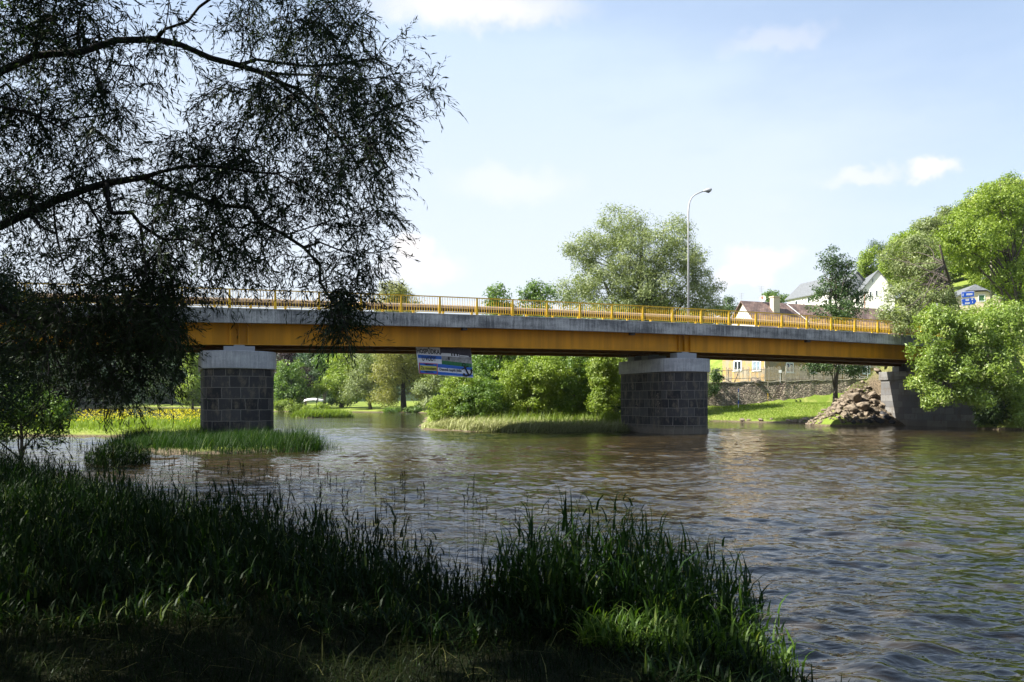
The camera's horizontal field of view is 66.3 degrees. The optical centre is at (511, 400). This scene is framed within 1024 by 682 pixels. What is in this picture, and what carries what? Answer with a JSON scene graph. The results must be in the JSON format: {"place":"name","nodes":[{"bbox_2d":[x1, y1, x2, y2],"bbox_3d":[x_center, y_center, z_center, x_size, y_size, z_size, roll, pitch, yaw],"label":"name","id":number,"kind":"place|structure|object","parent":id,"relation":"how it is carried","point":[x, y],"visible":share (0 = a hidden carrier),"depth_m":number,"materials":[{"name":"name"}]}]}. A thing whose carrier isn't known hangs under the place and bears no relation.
{"place":"outdoors","nodes":[
{"label":"outdoors","id":0,"kind":"place"},
{"bbox_2d":[0,411,200,433],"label":"meadow","id":1,"kind":"structure","parent":0,"point":[159,423],"depth_m":60.16,"materials":[{"name":"green plant"}]},
{"bbox_2d":[290,407,354,417],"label":"island grass","id":2,"kind":"structure","parent":0,"point":[320,412],"depth_m":112.02,"materials":[{"name":"green plant"}]},
{"bbox_2d":[0,407,1023,681],"bbox_3d":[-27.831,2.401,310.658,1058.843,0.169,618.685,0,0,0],"label":"river water","id":3,"kind":"structure","parent":0,"point":[892,553],"depth_m":18.43,"materials":[{"name":"grey liquid"}]},
{"bbox_2d":[83,431,154,465],"bbox_3d":[-15.033,1.800,29.725,2.868,1.499,2.382,0,0,0],"label":"reed clump","id":4,"kind":"object","parent":3,"relation":"in","point":[138,456],"visible":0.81,"depth_m":29.55,"materials":[{"name":"green plant"}]},
{"bbox_2d":[101,422,343,454],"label":"grass","id":5,"kind":"structure","parent":3,"relation":"in","point":[229,439],"depth_m":37.59,"materials":[{"name":"green plant"}]},
{"bbox_2d":[0,274,1023,681],"bbox_3d":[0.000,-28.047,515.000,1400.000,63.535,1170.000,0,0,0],"label":"ground","id":6,"kind":"structure","parent":0,"point":[874,380],"depth_m":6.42,"materials":[{"name":"green plant"}]},
{"bbox_2d":[0,0,56,52],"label":"lime tree","id":7,"kind":"object","parent":6,"relation":"on","point":[7,27],"visible":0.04,"depth_m":20.25,"materials":[{"name":"green plant"}]},
{"bbox_2d":[0,229,69,440],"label":"bush","id":8,"kind":"object","parent":6,"relation":"on","point":[12,380],"visible":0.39,"depth_m":19.19,"materials":[{"name":"green plant"}]},
{"bbox_2d":[16,355,56,401],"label":"woodland tree","id":9,"kind":"object","parent":6,"relation":"on","point":[37,376],"visible":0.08,"depth_m":302.53,"materials":[{"name":"green plant"}]},
{"bbox_2d":[0,335,80,464],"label":"bush","id":10,"kind":"object","parent":6,"relation":"on","point":[60,409],"visible":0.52,"depth_m":26.85,"materials":[{"name":"green plant"}]},
{"bbox_2d":[50,354,92,404],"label":"woodland tree","id":11,"kind":"object","parent":6,"relation":"on","point":[76,381],"visible":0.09,"depth_m":301.87,"materials":[{"name":"green plant"}]},
{"bbox_2d":[48,353,103,403],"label":"woodland tree","id":12,"kind":"object","parent":6,"relation":"on","point":[81,389],"depth_m":311.23,"materials":[{"name":"green plant"}]},
{"bbox_2d":[86,356,119,402],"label":"woodland tree","id":13,"kind":"object","parent":6,"relation":"on","point":[96,386],"visible":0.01,"depth_m":309.77,"materials":[{"name":"green plant"}]},
{"bbox_2d":[94,354,136,402],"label":"woodland tree","id":14,"kind":"object","parent":6,"relation":"on","point":[135,395],"visible":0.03,"depth_m":309.33,"materials":[{"name":"green plant"}]},
{"bbox_2d":[36,409,200,422],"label":"yellow flowers","id":15,"kind":"object","parent":6,"relation":"on","point":[178,410],"visible":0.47,"depth_m":65.52,"materials":[{"name":"yellow plant"}]},
{"bbox_2d":[113,354,144,402],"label":"woodland tree","id":16,"kind":"object","parent":6,"relation":"on","point":[127,376],"visible":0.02,"depth_m":308.40,"materials":[{"name":"green plant"}]},
{"bbox_2d":[130,355,173,403],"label":"woodland tree","id":17,"kind":"object","parent":6,"relation":"on","point":[149,398],"visible":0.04,"depth_m":295.52,"materials":[{"name":"green plant"}]},
{"bbox_2d":[144,360,175,404],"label":"woodland tree","id":18,"kind":"object","parent":6,"relation":"on","point":[166,393],"visible":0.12,"depth_m":285.14,"materials":[{"name":"green plant"}]},
{"bbox_2d":[158,378,186,404],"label":"woodland tree","id":19,"kind":"object","parent":6,"relation":"on","point":[162,386],"visible":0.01,"depth_m":286.10,"materials":[{"name":"green plant"}]},
{"bbox_2d":[167,353,200,404],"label":"woodland tree","id":20,"kind":"object","parent":6,"relation":"on","point":[185,378],"visible":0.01,"depth_m":276.99,"materials":[{"name":"green plant"}]},
{"bbox_2d":[175,353,200,409],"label":"aspen tree","id":21,"kind":"object","parent":6,"relation":"on","point":[195,392],"visible":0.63,"depth_m":203.97,"materials":[{"name":"green plant"}]},
{"bbox_2d":[0,0,468,481],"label":"willow tree","id":22,"kind":"object","parent":6,"relation":"on","point":[141,316],"visible":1,"depth_m":9.29,"materials":[{"name":"green plant"}]},
{"bbox_2d":[274,398,295,411],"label":"shrub","id":23,"kind":"object","parent":6,"relation":"on","point":[279,405],"visible":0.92,"depth_m":168.78,"materials":[{"name":"green plant"}]},
{"bbox_2d":[274,353,298,373],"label":"copper beech","id":24,"kind":"object","parent":6,"relation":"on","point":[288,357],"visible":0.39,"depth_m":188.80,"materials":[{"name":"green plant"}]},
{"bbox_2d":[2,433,578,643],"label":"flowering grass","id":25,"kind":"structure","parent":6,"relation":"on","point":[193,478],"depth_m":8.69,"materials":[{"name":"green plant"}]},
{"bbox_2d":[274,359,314,411],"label":"chestnut tree","id":26,"kind":"object","parent":6,"relation":"on","point":[287,381],"visible":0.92,"depth_m":170.18,"materials":[{"name":"green plant"}]},
{"bbox_2d":[297,366,315,403],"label":"copper beech","id":27,"kind":"object","parent":6,"relation":"on","point":[306,377],"visible":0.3,"depth_m":180.14,"materials":[{"name":"green plant"}]},
{"bbox_2d":[285,402,329,411],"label":"shrub","id":28,"kind":"object","parent":6,"relation":"on","point":[294,407],"visible":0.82,"depth_m":167.83,"materials":[{"name":"green plant"}]},
{"bbox_2d":[296,356,320,402],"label":"dark spruce","id":29,"kind":"object","parent":6,"relation":"on","point":[301,359],"visible":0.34,"depth_m":199.60,"materials":[{"name":"green plant"}]},
{"bbox_2d":[304,398,324,404],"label":"tarpaulin","id":30,"kind":"object","parent":6,"relation":"on","point":[313,399],"visible":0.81,"depth_m":177.18,"materials":[{"name":"white fabric"}]},
{"bbox_2d":[308,381,327,404],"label":"young tree","id":31,"kind":"object","parent":6,"relation":"on","point":[317,390],"visible":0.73,"depth_m":174.07,"materials":[{"name":"green plant"}]},
{"bbox_2d":[305,353,331,397],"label":"woodland tree","id":32,"kind":"object","parent":6,"relation":"on","point":[312,366],"visible":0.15,"depth_m":246.50,"materials":[{"name":"green plant"}]},
{"bbox_2d":[311,353,335,405],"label":"oak tree","id":33,"kind":"object","parent":6,"relation":"on","point":[323,362],"visible":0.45,"depth_m":199.11,"materials":[{"name":"green plant"}]},
{"bbox_2d":[323,395,355,407],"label":"hedge","id":34,"kind":"object","parent":6,"relation":"on","point":[331,401],"visible":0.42,"depth_m":175.85,"materials":[{"name":"green plant"}]},
{"bbox_2d":[318,353,360,407],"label":"ash tree","id":35,"kind":"object","parent":6,"relation":"on","point":[338,366],"visible":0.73,"depth_m":173.71,"materials":[{"name":"green plant"}]},
{"bbox_2d":[338,353,395,409],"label":"willow tree","id":36,"kind":"object","parent":6,"relation":"on","point":[365,386],"visible":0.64,"depth_m":167.58,"materials":[{"name":"green plant"}]},
{"bbox_2d":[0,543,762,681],"bbox_3d":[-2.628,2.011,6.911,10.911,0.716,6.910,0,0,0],"label":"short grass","id":37,"kind":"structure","parent":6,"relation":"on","point":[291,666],"depth_m":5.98,"materials":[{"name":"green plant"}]},
{"bbox_2d":[366,278,430,409],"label":"willow tree","id":38,"kind":"object","parent":6,"relation":"on","point":[394,365],"visible":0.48,"depth_m":161.33,"materials":[{"name":"green plant"}]},
{"bbox_2d":[382,402,424,412],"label":"shrub","id":39,"kind":"object","parent":6,"relation":"on","point":[416,409],"visible":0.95,"depth_m":159.44,"materials":[{"name":"green plant"}]},
{"bbox_2d":[0,436,850,681],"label":"tall grass","id":40,"kind":"structure","parent":6,"relation":"on","point":[69,508],"depth_m":7.89,"materials":[{"name":"green plant"}]},
{"bbox_2d":[411,374,450,411],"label":"shrub","id":41,"kind":"object","parent":6,"relation":"on","point":[428,388],"visible":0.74,"depth_m":149.20,"materials":[{"name":"green plant"}]},
{"bbox_2d":[424,374,486,425],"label":"shrub","id":42,"kind":"object","parent":6,"relation":"on","point":[448,401],"visible":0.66,"depth_m":66.17,"materials":[{"name":"green plant"}]},
{"bbox_2d":[449,374,515,418],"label":"shrub","id":43,"kind":"object","parent":6,"relation":"on","point":[483,401],"visible":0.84,"depth_m":65.64,"materials":[{"name":"green plant"}]},
{"bbox_2d":[465,281,519,415],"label":"poplar tree","id":44,"kind":"object","parent":6,"relation":"on","point":[484,368],"visible":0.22,"depth_m":73.26,"materials":[{"name":"green plant"}]},
{"bbox_2d":[488,355,512,387],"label":"woodland tree","id":45,"kind":"object","parent":6,"relation":"on","point":[501,361],"visible":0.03,"depth_m":181.77,"materials":[{"name":"green plant"}]},
{"bbox_2d":[275,315,726,386],"bbox_3d":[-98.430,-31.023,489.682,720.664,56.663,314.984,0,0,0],"label":"distant forest","id":46,"kind":"object","parent":6,"relation":"on","point":[299,354],"depth_m":407.71,"materials":[{"name":"green plant"}]},
{"bbox_2d":[0,282,1023,433],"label":"bridge","id":47,"kind":"structure","parent":6,"relation":"on","point":[664,370],"depth_m":55.46,"materials":[{"name":"concrete"}]},
{"bbox_2d":[416,347,472,377],"bbox_3d":[-4.394,-2.567,51.328,3.977,2.077,0.067,0,0,-23],"label":"banner","id":48,"kind":"object","parent":47,"relation":"hanging from","point":[445,361],"visible":0.98,"depth_m":51.34,"materials":[{"name":"plastic"}]},
{"bbox_2d":[687,188,711,322],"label":"street lamp","id":49,"kind":"object","parent":47,"relation":"on","point":[707,190],"visible":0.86,"depth_m":67.58,"materials":[{"name":"metal"}]},
{"bbox_2d":[418,409,633,432],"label":"green reeds","id":50,"kind":"object","parent":6,"relation":"on","point":[545,417],"visible":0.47,"depth_m":63.36,"materials":[{"name":"green plant"}]},
{"bbox_2d":[506,277,567,416],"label":"poplar tree","id":51,"kind":"object","parent":6,"relation":"on","point":[536,293],"visible":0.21,"depth_m":74.41,"materials":[{"name":"green plant"}]},
{"bbox_2d":[492,356,584,417],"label":"shrub","id":52,"kind":"object","parent":6,"relation":"on","point":[528,382],"visible":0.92,"depth_m":67.14,"materials":[{"name":"green plant"}]},
{"bbox_2d":[495,368,620,417],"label":"shrub","id":53,"kind":"object","parent":6,"relation":"on","point":[617,408],"visible":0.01,"depth_m":75.11,"materials":[{"name":"green plant"}]},
{"bbox_2d":[545,356,610,418],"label":"shrub","id":54,"kind":"object","parent":6,"relation":"on","point":[571,403],"visible":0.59,"depth_m":67.70,"materials":[{"name":"green plant"}]},
{"bbox_2d":[583,357,625,415],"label":"shrub","id":55,"kind":"object","parent":6,"relation":"on","point":[605,378],"visible":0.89,"depth_m":65.73,"materials":[{"name":"green plant"}]},
{"bbox_2d":[597,408,618,422],"bbox_3d":[7.942,1.468,64.168,1.863,1.887,2.049,0,0,30],"label":"shrub","id":56,"kind":"object","parent":6,"relation":"on","point":[611,414],"visible":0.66,"depth_m":63.85,"materials":[{"name":"green plant"}]},
{"bbox_2d":[468,475,800,669],"bbox_3d":[1.152,1.612,7.727,3.336,1.876,2.716,0,0,0],"label":"reed clump","id":57,"kind":"object","parent":6,"relation":"on","point":[668,581],"visible":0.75,"depth_m":7.36,"materials":[{"name":"green plant"}]},
{"bbox_2d":[548,202,729,361],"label":"willow tree","id":58,"kind":"object","parent":6,"relation":"on","point":[631,274],"visible":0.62,"depth_m":78.92,"materials":[{"name":"green plant"}]},
{"bbox_2d":[566,594,732,672],"bbox_3d":[1.167,1.970,6.568,1.500,0.744,1.124,0,0,0],"label":"reed clump","id":59,"kind":"object","parent":6,"relation":"on","point":[610,623],"visible":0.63,"depth_m":6.44,"materials":[{"name":"green plant"}]},
{"bbox_2d":[708,367,724,397],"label":"shrub","id":60,"kind":"object","parent":6,"relation":"on","point":[715,389],"visible":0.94,"depth_m":98.72,"materials":[{"name":"green plant"}]},
{"bbox_2d":[708,294,738,324],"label":"spruce tree","id":61,"kind":"object","parent":6,"relation":"on","point":[731,300],"visible":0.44,"depth_m":121.30,"materials":[{"name":"green plant"}]},
{"bbox_2d":[674,579,814,681],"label":"reed clump","id":62,"kind":"object","parent":6,"relation":"on","point":[762,641],"visible":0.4,"depth_m":6.86,"materials":[{"name":"green plant"}]},
{"bbox_2d":[750,377,760,384],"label":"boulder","id":63,"kind":"object","parent":6,"relation":"on","point":[757,381],"visible":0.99,"depth_m":100.19,"materials":[{"name":"beige stone"}]},
{"bbox_2d":[762,289,788,302],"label":"tree","id":64,"kind":"object","parent":6,"relation":"on","point":[774,293],"visible":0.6,"depth_m":174.42,"materials":[{"name":"green plant"}]},
{"bbox_2d":[708,377,867,405],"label":"stone wall","id":65,"kind":"structure","parent":6,"relation":"on","point":[751,392],"depth_m":100.35,"materials":[{"name":"grey stone"}]},
{"bbox_2d":[708,366,780,381],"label":"picket fence","id":66,"kind":"object","parent":65,"relation":"on","point":[768,377],"visible":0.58,"depth_m":100.54,"materials":[{"name":"grey wood"}]},
{"bbox_2d":[773,383,784,398],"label":"ladder","id":67,"kind":"object","parent":65,"relation":"attached to","point":[779,391],"visible":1,"depth_m":99.14,"materials":[{"name":"grey wood"}]},
{"bbox_2d":[785,364,857,379],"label":"picket fence","id":68,"kind":"object","parent":65,"relation":"on","point":[819,376],"visible":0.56,"depth_m":100.76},
{"bbox_2d":[708,366,881,421],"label":"lawn grass","id":69,"kind":"structure","parent":6,"relation":"on","point":[771,410],"depth_m":92.87,"materials":[{"name":"green plant"}]},
{"bbox_2d":[722,286,902,381],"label":"farmhouse","id":70,"kind":"object","parent":6,"relation":"on","point":[774,305],"visible":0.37,"depth_m":108.43,"materials":[{"name":"paint"}]},
{"bbox_2d":[733,361,741,371],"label":"window","id":71,"kind":"structure","parent":70,"relation":"in","point":[738,364],"depth_m":108.84,"materials":[{"name":"white glass"}]},
{"bbox_2d":[752,361,760,370],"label":"window","id":72,"kind":"structure","parent":70,"relation":"in","point":[757,364],"depth_m":105.29,"materials":[{"name":"white glass"}]},
{"bbox_2d":[786,363,793,372],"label":"window","id":73,"kind":"structure","parent":70,"relation":"in","point":[791,365],"depth_m":105.42,"materials":[{"name":"grey glass"}]},
{"bbox_2d":[784,271,864,304],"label":"white house","id":74,"kind":"structure","parent":6,"relation":"on","point":[799,293],"depth_m":146.00,"materials":[{"name":"paint"}]},
{"bbox_2d":[798,245,875,401],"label":"alder tree","id":75,"kind":"object","parent":6,"relation":"on","point":[838,293],"visible":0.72,"depth_m":85.65,"materials":[{"name":"green plant"}]},
{"bbox_2d":[834,409,842,414],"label":"boulder","id":76,"kind":"object","parent":6,"relation":"on","point":[838,411],"visible":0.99,"depth_m":75.10,"materials":[{"name":"beige stone"}]},
{"bbox_2d":[840,411,847,415],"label":"boulder","id":77,"kind":"object","parent":6,"relation":"on","point":[844,413],"visible":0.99,"depth_m":74.85,"materials":[{"name":"beige stone"}]},
{"bbox_2d":[788,380,899,424],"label":"rubble","id":78,"kind":"object","parent":6,"relation":"on","point":[828,412],"visible":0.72,"depth_m":77.48,"materials":[{"name":"brown stone"}]},
{"bbox_2d":[844,404,857,412],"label":"boulder","id":79,"kind":"object","parent":6,"relation":"on","point":[853,408],"visible":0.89,"depth_m":75.91,"materials":[{"name":"beige stone"}]},
{"bbox_2d":[847,392,861,401],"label":"boulder","id":80,"kind":"object","parent":6,"relation":"on","point":[856,396],"visible":0.91,"depth_m":77.68,"materials":[{"name":"beige stone"}]},
{"bbox_2d":[856,402,869,409],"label":"boulder","id":81,"kind":"object","parent":6,"relation":"on","point":[864,405],"visible":0.92,"depth_m":76.72,"materials":[{"name":"beige stone"}]},
{"bbox_2d":[853,245,880,278],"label":"lime tree","id":82,"kind":"object","parent":6,"relation":"on","point":[865,261],"visible":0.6,"depth_m":150.89,"materials":[{"name":"green plant"}]},
{"bbox_2d":[868,391,876,396],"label":"boulder","id":83,"kind":"object","parent":6,"relation":"on","point":[872,393],"visible":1,"depth_m":79.18,"materials":[{"name":"beige stone"}]},
{"bbox_2d":[853,270,894,312],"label":"gabled house","id":84,"kind":"structure","parent":6,"relation":"on","point":[874,282],"depth_m":130.54,"materials":[{"name":"white paint"}]},
{"bbox_2d":[871,407,878,412],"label":"boulder","id":85,"kind":"object","parent":6,"relation":"on","point":[873,409],"visible":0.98,"depth_m":77.23,"materials":[{"name":"brown stone"}]},
{"bbox_2d":[871,399,879,404],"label":"boulder","id":86,"kind":"object","parent":6,"relation":"on","point":[876,401],"visible":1,"depth_m":78.38,"materials":[{"name":"beige stone"}]},
{"bbox_2d":[866,238,889,278],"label":"spruce tree","id":87,"kind":"object","parent":6,"relation":"on","point":[878,244],"visible":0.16,"depth_m":157.69,"materials":[{"name":"green plant"}]},
{"bbox_2d":[875,418,884,423],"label":"dark boulder","id":88,"kind":"object","parent":6,"relation":"on","point":[880,420],"visible":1,"depth_m":75.34,"materials":[{"name":"stone"}]},
{"bbox_2d":[875,231,945,312],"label":"ash tree","id":89,"kind":"object","parent":6,"relation":"on","point":[885,272],"visible":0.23,"depth_m":141.14,"materials":[{"name":"green plant"}]},
{"bbox_2d":[900,222,936,291],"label":"woodland tree","id":90,"kind":"object","parent":6,"relation":"on","point":[915,231],"visible":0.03,"depth_m":168.81,"materials":[{"name":"green plant"}]},
{"bbox_2d":[870,230,970,338],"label":"willow tree","id":91,"kind":"object","parent":6,"relation":"on","point":[927,264],"visible":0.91,"depth_m":68.10,"materials":[{"name":"green plant"}]},
{"bbox_2d":[897,222,946,289],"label":"woodland tree","id":92,"kind":"object","parent":6,"relation":"on","point":[909,231],"visible":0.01,"depth_m":170.03,"materials":[{"name":"green plant"}]},
{"bbox_2d":[909,204,955,291],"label":"birch tree","id":93,"kind":"object","parent":6,"relation":"on","point":[932,223],"visible":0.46,"depth_m":148.53,"materials":[{"name":"green plant"}]},
{"bbox_2d":[935,215,963,280],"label":"woodland tree","id":94,"kind":"object","parent":6,"relation":"on","point":[959,275],"visible":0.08,"depth_m":167.96,"materials":[{"name":"green plant"}]},
{"bbox_2d":[903,292,1023,429],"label":"rowan bush","id":95,"kind":"object","parent":6,"relation":"on","point":[975,337],"visible":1,"depth_m":61.53,"materials":[{"name":"green plant"}]},
{"bbox_2d":[961,291,975,305],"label":"road sign","id":96,"kind":"object","parent":6,"relation":"on","point":[968,301],"visible":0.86,"depth_m":84.00,"materials":[{"name":"metal"}]},
{"bbox_2d":[936,284,1001,312],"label":"cream house","id":97,"kind":"structure","parent":6,"relation":"on","point":[980,293],"depth_m":125.97,"materials":[{"name":"paint"}]},
{"bbox_2d":[978,295,984,301],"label":"window","id":98,"kind":"structure","parent":97,"relation":"in","point":[980,297],"depth_m":125.86,"materials":[{"name":"green glass"}]},
{"bbox_2d":[927,182,1023,326],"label":"locust tree","id":99,"kind":"object","parent":6,"relation":"on","point":[1000,257],"visible":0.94,"depth_m":89.09,"materials":[{"name":"green plant"}]},
{"bbox_2d":[940,169,1023,294],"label":"ash tree","id":100,"kind":"object","parent":6,"relation":"on","point":[1010,179],"visible":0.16,"depth_m":139.09,"materials":[{"name":"green plant"}]},
{"bbox_2d":[949,261,1017,303],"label":"utility pole","id":101,"kind":"object","parent":6,"relation":"on","point":[991,292],"visible":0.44,"depth_m":91.90,"materials":[{"name":"wood"}]},
{"bbox_2d":[958,213,1012,289],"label":"woodland tree","id":102,"kind":"object","parent":6,"relation":"on","point":[976,278],"visible":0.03,"depth_m":143.61,"materials":[{"name":"green plant"}]},
{"bbox_2d":[973,241,1009,296],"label":"woodland tree","id":103,"kind":"object","parent":6,"relation":"on","point":[981,283],"visible":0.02,"depth_m":139.61,"materials":[{"name":"green plant"}]},
{"bbox_2d":[960,302,1022,325],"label":"shrub","id":104,"kind":"object","parent":6,"relation":"on","point":[974,309],"visible":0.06,"depth_m":80.55,"materials":[{"name":"green plant"}]},
{"bbox_2d":[969,385,1023,426],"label":"shrub","id":105,"kind":"object","parent":6,"relation":"on","point":[994,414],"visible":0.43,"depth_m":65.58,"materials":[{"name":"green plant"}]},
{"bbox_2d":[0,0,1023,323],"label":"sky","id":106,"kind":"structure","parent":0,"point":[812,126],"materials":[{"name":"blue"}]}
]}

